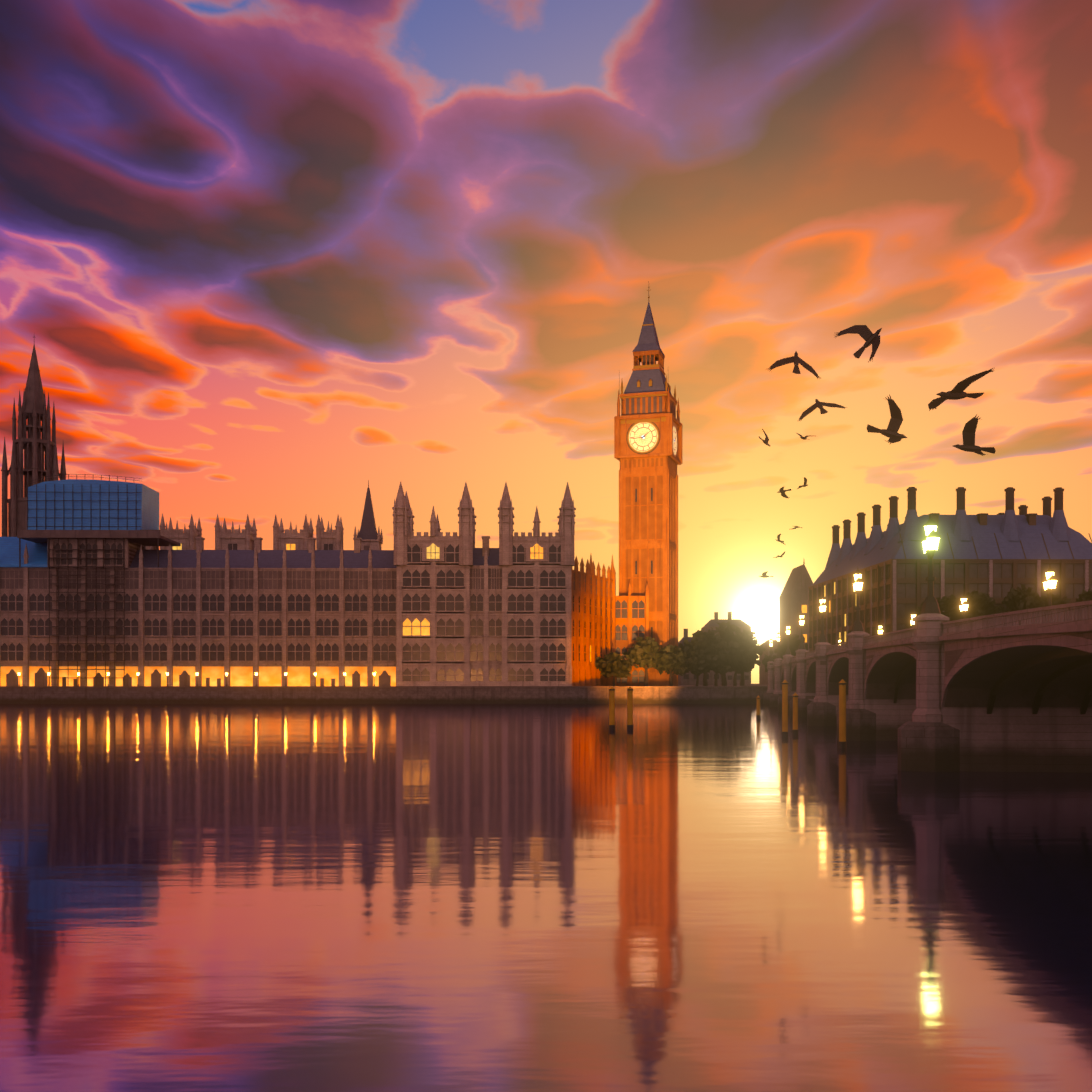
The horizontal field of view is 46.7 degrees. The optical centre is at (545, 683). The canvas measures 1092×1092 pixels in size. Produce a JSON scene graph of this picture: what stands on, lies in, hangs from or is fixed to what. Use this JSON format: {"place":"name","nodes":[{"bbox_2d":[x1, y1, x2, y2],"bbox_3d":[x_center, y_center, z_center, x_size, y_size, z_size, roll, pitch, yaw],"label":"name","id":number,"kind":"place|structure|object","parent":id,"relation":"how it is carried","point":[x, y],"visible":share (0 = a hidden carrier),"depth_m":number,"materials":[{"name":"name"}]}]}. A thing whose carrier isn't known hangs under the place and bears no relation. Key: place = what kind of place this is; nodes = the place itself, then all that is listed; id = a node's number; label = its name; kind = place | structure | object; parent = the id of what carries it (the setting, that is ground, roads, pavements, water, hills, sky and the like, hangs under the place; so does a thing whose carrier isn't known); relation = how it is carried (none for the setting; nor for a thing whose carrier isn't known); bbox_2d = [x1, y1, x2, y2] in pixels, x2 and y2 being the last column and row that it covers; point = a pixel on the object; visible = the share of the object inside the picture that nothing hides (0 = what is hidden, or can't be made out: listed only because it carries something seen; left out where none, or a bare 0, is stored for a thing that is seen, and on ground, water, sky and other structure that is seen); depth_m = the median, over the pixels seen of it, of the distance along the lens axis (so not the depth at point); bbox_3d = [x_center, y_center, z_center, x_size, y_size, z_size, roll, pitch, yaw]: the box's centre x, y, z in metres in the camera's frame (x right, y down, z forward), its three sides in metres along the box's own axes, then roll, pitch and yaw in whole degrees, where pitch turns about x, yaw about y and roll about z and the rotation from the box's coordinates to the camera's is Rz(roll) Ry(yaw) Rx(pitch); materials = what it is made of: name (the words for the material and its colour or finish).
{"place":"outdoors","nodes":[
{"label":"outdoors","id":0,"kind":"place"},
{"bbox_2d":[392,482,575,685],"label":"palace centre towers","id":1,"kind":"structure","parent":0,"point":[469,613],"depth_m":297.32,"materials":[{"name":"beige stone"}]},
{"bbox_2d":[0,704,1091,1091],"bbox_3d":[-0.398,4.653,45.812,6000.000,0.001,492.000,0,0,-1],"label":"river water","id":2,"kind":"structure","parent":0,"point":[444,898],"depth_m":26.54,"materials":[{"name":"purple liquid"}]},
{"bbox_2d":[609,687,614,729],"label":"mooring pile","id":3,"kind":"object","parent":2,"relation":"in","point":[611,708],"visible":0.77,"depth_m":126.94,"materials":[{"name":"paint"}]},
{"bbox_2d":[627,687,632,729],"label":"mooring pile","id":4,"kind":"object","parent":2,"relation":"in","point":[629,708],"visible":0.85,"depth_m":126.97,"materials":[{"name":"paint"}]},
{"bbox_2d":[756,696,760,718],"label":"mooring pile","id":5,"kind":"object","parent":2,"relation":"in","point":[758,715],"visible":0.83,"depth_m":167.14,"materials":[{"name":"paint"}]},
{"bbox_2d":[781,680,788,737],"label":"mooring pile","id":6,"kind":"object","parent":2,"relation":"in","point":[784,683],"visible":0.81,"depth_m":109.04,"materials":[{"name":"paint"}]},
{"bbox_2d":[792,693,798,734],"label":"mooring pile","id":7,"kind":"object","parent":2,"relation":"in","point":[795,696],"visible":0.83,"depth_m":113.75,"materials":[{"name":"paint"}]},
{"bbox_2d":[838,679,846,748],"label":"mooring pile","id":8,"kind":"object","parent":2,"relation":"in","point":[842,741],"visible":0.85,"depth_m":90.58,"materials":[{"name":"paint"}]},
{"bbox_2d":[0,0,1091,683],"label":"sky","id":9,"kind":"structure","parent":0,"point":[261,260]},
{"bbox_2d":[571,554,648,685],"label":"palace wing","id":10,"kind":"structure","parent":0,"point":[605,620],"depth_m":318.41,"materials":[{"name":"stone"}]},
{"bbox_2d":[678,684,767,685],"bbox_3d":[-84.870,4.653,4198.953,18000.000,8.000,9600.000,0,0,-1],"label":"ground","id":11,"kind":"structure","parent":0,"point":[727,685],"depth_m":427.57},
{"bbox_2d":[0,537,396,685],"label":"palace building","id":12,"kind":"structure","parent":11,"relation":"on","point":[269,617],"depth_m":298.04,"materials":[{"name":"beige stone"}]},
{"bbox_2d":[1,344,65,536],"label":"gothic tower","id":13,"kind":"structure","parent":12,"relation":"attached to","point":[35,412],"depth_m":351.78,"materials":[{"name":"stone"}]},
{"bbox_2d":[0,474,180,685],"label":"scaffolding","id":14,"kind":"object","parent":12,"relation":"on","point":[76,508],"visible":0.9,"depth_m":296.21,"materials":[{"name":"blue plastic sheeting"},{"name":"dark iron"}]},
{"bbox_2d":[144,480,382,549],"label":"rooftop turrets","id":15,"kind":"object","parent":12,"relation":"attached to","point":[328,539],"depth_m":336.32,"materials":[{"name":"stone"}]},
{"bbox_2d":[0,686,767,703],"bbox_3d":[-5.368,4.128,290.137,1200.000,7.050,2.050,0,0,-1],"label":"embankment wall","id":16,"kind":"structure","parent":11,"relation":"on","point":[365,694],"depth_m":288.61,"materials":[{"name":"stone"}]},
{"bbox_2d":[18,671,374,685],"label":"terrace lamps","id":17,"kind":"object","parent":16,"relation":"on","point":[167,673],"visible":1,"depth_m":288.42,"materials":[{"name":"yellow metal"}]},
{"bbox_2d":[595,652,633,685],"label":"tree","id":18,"kind":"object","parent":11,"relation":"on","point":[611,664],"visible":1,"depth_m":314.72,"materials":[{"name":"green plant"}]},
{"bbox_2d":[622,636,671,685],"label":"tree","id":19,"kind":"object","parent":11,"relation":"on","point":[644,653],"visible":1,"depth_m":312.31,"materials":[{"name":"green plant"}]},
{"bbox_2d":[614,290,681,685],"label":"clock tower","id":20,"kind":"structure","parent":11,"relation":"on","point":[647,439],"depth_m":335.77,"materials":[{"name":"stone"}]},
{"bbox_2d":[656,644,692,685],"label":"tree","id":21,"kind":"object","parent":11,"relation":"on","point":[677,663],"visible":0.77,"depth_m":317.32,"materials":[{"name":"green plant"}]},
{"bbox_2d":[678,630,720,685],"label":"embankment tree","id":22,"kind":"object","parent":11,"relation":"on","point":[704,640],"visible":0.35,"depth_m":343.48,"materials":[{"name":"green plant"}]},
{"bbox_2d":[685,649,720,685],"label":"tree","id":23,"kind":"object","parent":11,"relation":"on","point":[700,662],"visible":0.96,"depth_m":320.26,"materials":[{"name":"green plant"}]},
{"bbox_2d":[704,644,737,685],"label":"embankment tree","id":24,"kind":"object","parent":11,"relation":"on","point":[728,661],"visible":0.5,"depth_m":323.90,"materials":[{"name":"green plant"}]},
{"bbox_2d":[708,621,756,685],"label":"embankment tree","id":25,"kind":"object","parent":11,"relation":"on","point":[726,634],"visible":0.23,"depth_m":358.95,"materials":[{"name":"green plant"}]},
{"bbox_2d":[715,639,760,685],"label":"embankment tree","id":26,"kind":"object","parent":11,"relation":"on","point":[747,661],"visible":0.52,"depth_m":338.95,"materials":[{"name":"green plant"}]},
{"bbox_2d":[731,629,765,685],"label":"embankment tree","id":27,"kind":"object","parent":11,"relation":"on","point":[758,649],"visible":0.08,"depth_m":384.61,"materials":[{"name":"green plant"}]},
{"bbox_2d":[762,654,782,672],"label":"embankment tree","id":28,"kind":"object","parent":11,"relation":"on","point":[765,660],"visible":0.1,"depth_m":372.28,"materials":[{"name":"green plant"}]},
{"bbox_2d":[774,634,807,657],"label":"embankment tree","id":29,"kind":"object","parent":11,"relation":"on","point":[794,642],"visible":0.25,"depth_m":419.03,"materials":[{"name":"green plant"}]},
{"bbox_2d":[764,600,1091,772],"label":"bridge","id":30,"kind":"structure","parent":11,"relation":"on","point":[939,692],"depth_m":66.63,"materials":[{"name":"stone"}]},
{"bbox_2d":[769,639,772,660],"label":"bridge lamp","id":31,"kind":"object","parent":30,"relation":"on","point":[770,643],"visible":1,"depth_m":284.38,"materials":[{"name":"glass"}]},
{"bbox_2d":[776,633,780,657],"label":"bridge lamp","id":32,"kind":"object","parent":30,"relation":"on","point":[778,648],"visible":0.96,"depth_m":248.23,"materials":[{"name":"glass"}]},
{"bbox_2d":[785,624,790,653],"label":"bridge lamp","id":33,"kind":"object","parent":30,"relation":"on","point":[788,630],"visible":1,"depth_m":212.16,"materials":[{"name":"glass"}]},
{"bbox_2d":[798,613,805,648],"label":"bridge lamp","id":34,"kind":"object","parent":30,"relation":"on","point":[801,622],"visible":0.98,"depth_m":176.02,"materials":[{"name":"glass"}]},
{"bbox_2d":[818,594,826,641],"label":"bridge lamp","id":35,"kind":"object","parent":30,"relation":"on","point":[822,608],"visible":0.98,"depth_m":139.91,"materials":[{"name":"glass"}]},
{"bbox_2d":[851,568,863,631],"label":"bridge lamp","id":36,"kind":"object","parent":30,"relation":"on","point":[857,583],"visible":1,"depth_m":103.81,"materials":[{"name":"grey metal"}]},
{"bbox_2d":[877,622,882,633],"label":"bridge lamp","id":37,"kind":"object","parent":30,"relation":"on","point":[880,629],"visible":0.58,"depth_m":210.01,"materials":[{"name":"glass"}]},
{"bbox_2d":[910,610,915,626],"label":"bridge lamp","id":38,"kind":"object","parent":30,"relation":"on","point":[913,614],"visible":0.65,"depth_m":173.96,"materials":[{"name":"glass"}]},
{"bbox_2d":[920,515,940,613],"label":"bridge lamp","id":39,"kind":"object","parent":30,"relation":"on","point":[930,540],"visible":0.96,"depth_m":67.71,"materials":[{"name":"grey metal"}]},
{"bbox_2d":[959,595,968,621],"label":"bridge lamp","id":40,"kind":"object","parent":30,"relation":"on","point":[963,605],"visible":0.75,"depth_m":137.81,"materials":[{"name":"glass"}]},
{"bbox_2d":[1042,565,1057,609],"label":"bridge lamp","id":41,"kind":"object","parent":30,"relation":"on","point":[1049,581],"visible":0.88,"depth_m":101.79,"materials":[{"name":"glass"}]},
{"bbox_2d":[916,594,971,623],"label":"plane tree","id":42,"kind":"object","parent":11,"relation":"on","point":[953,612],"visible":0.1,"depth_m":300.41,"materials":[{"name":"green plant"}]},
{"bbox_2d":[961,590,1010,619],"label":"plane tree","id":43,"kind":"object","parent":11,"relation":"on","point":[981,604],"visible":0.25,"depth_m":303.36,"materials":[{"name":"green plant"}]},
{"bbox_2d":[1001,584,1046,614],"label":"plane tree","id":44,"kind":"object","parent":11,"relation":"on","point":[1018,598],"visible":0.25,"depth_m":300.59,"materials":[{"name":"green plant"}]},
{"bbox_2d":[1040,594,1070,610],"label":"plane tree","id":45,"kind":"object","parent":11,"relation":"on","point":[1056,599],"visible":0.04,"depth_m":303.70,"materials":[{"name":"green plant"}]},
{"bbox_2d":[1076,588,1091,605],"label":"bush","id":46,"kind":"object","parent":11,"relation":"on","point":[1086,595],"visible":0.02,"depth_m":302.77,"materials":[{"name":"green plant"}]},
{"bbox_2d":[678,562,812,684],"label":"background buildings","id":47,"kind":"structure","parent":0,"point":[794,600],"depth_m":488.07,"materials":[{"name":"stone"}]},
{"bbox_2d":[759,430,770,446],"bbox_3d":[10.751,-12.132,62.155,0.593,1.052,1.118,0,0,27],"label":"bird","id":48,"kind":"object","parent":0,"point":[766,440],"visible":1,"depth_m":62.42},
{"bbox_2d":[759,571,773,577],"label":"bird","id":49,"kind":"object","parent":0,"point":[764,575],"visible":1,"depth_m":73.31},
{"bbox_2d":[777,487,790,497],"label":"bird","id":50,"kind":"object","parent":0,"point":[782,492],"visible":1,"depth_m":73.44},
{"bbox_2d":[768,351,819,378],"bbox_3d":[6.420,-8.250,32.719,1.478,0.810,0.485,0,0,-1],"label":"bird","id":51,"kind":"object","parent":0,"point":[795,359],"visible":1,"depth_m":32.80},
{"bbox_2d":[797,478,807,488],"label":"bird","id":52,"kind":"object","parent":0,"point":[805,482],"visible":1,"depth_m":89.14},
{"bbox_2d":[796,433,808,439],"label":"bird","id":53,"kind":"object","parent":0,"point":[803,438],"visible":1,"depth_m":69.35},
{"bbox_2d":[799,399,847,420],"bbox_3d":[7.982,-7.929,36.570,1.454,0.742,0.583,0,0,11],"label":"bird","id":54,"kind":"object","parent":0,"point":[819,404],"visible":1,"depth_m":36.66},
{"bbox_2d":[835,325,881,361],"bbox_3d":[7.054,-7.540,28.332,0.599,1.035,1.184,0,0,-32],"label":"bird","id":55,"kind":"object","parent":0,"point":[866,334],"visible":1,"depth_m":28.32},
{"bbox_2d":[867,394,906,443],"bbox_3d":[6.816,-5.207,25.065,0.864,0.818,0.902,0,0,-30],"label":"bird","id":56,"kind":"object","parent":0,"point":[892,429],"visible":1,"depth_m":24.78},
{"bbox_2d":[808,487,1091,651],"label":"building","id":57,"kind":"structure","parent":0,"point":[998,557],"depth_m":318.40,"materials":[{"name":"brown stone"}]},
{"bbox_2d":[928,367,994,410],"bbox_3d":[6.346,-4.517,19.476,0.807,0.339,1.487,0,0,-1],"label":"bird","id":58,"kind":"object","parent":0,"point":[956,392],"visible":1,"depth_m":19.32},
{"bbox_2d":[953,414,995,455],"bbox_3d":[8.563,-4.846,24.941,0.944,0.699,0.940,0,0,-21],"label":"bird","id":59,"kind":"object","parent":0,"point":[968,433],"visible":1,"depth_m":24.80}
]}

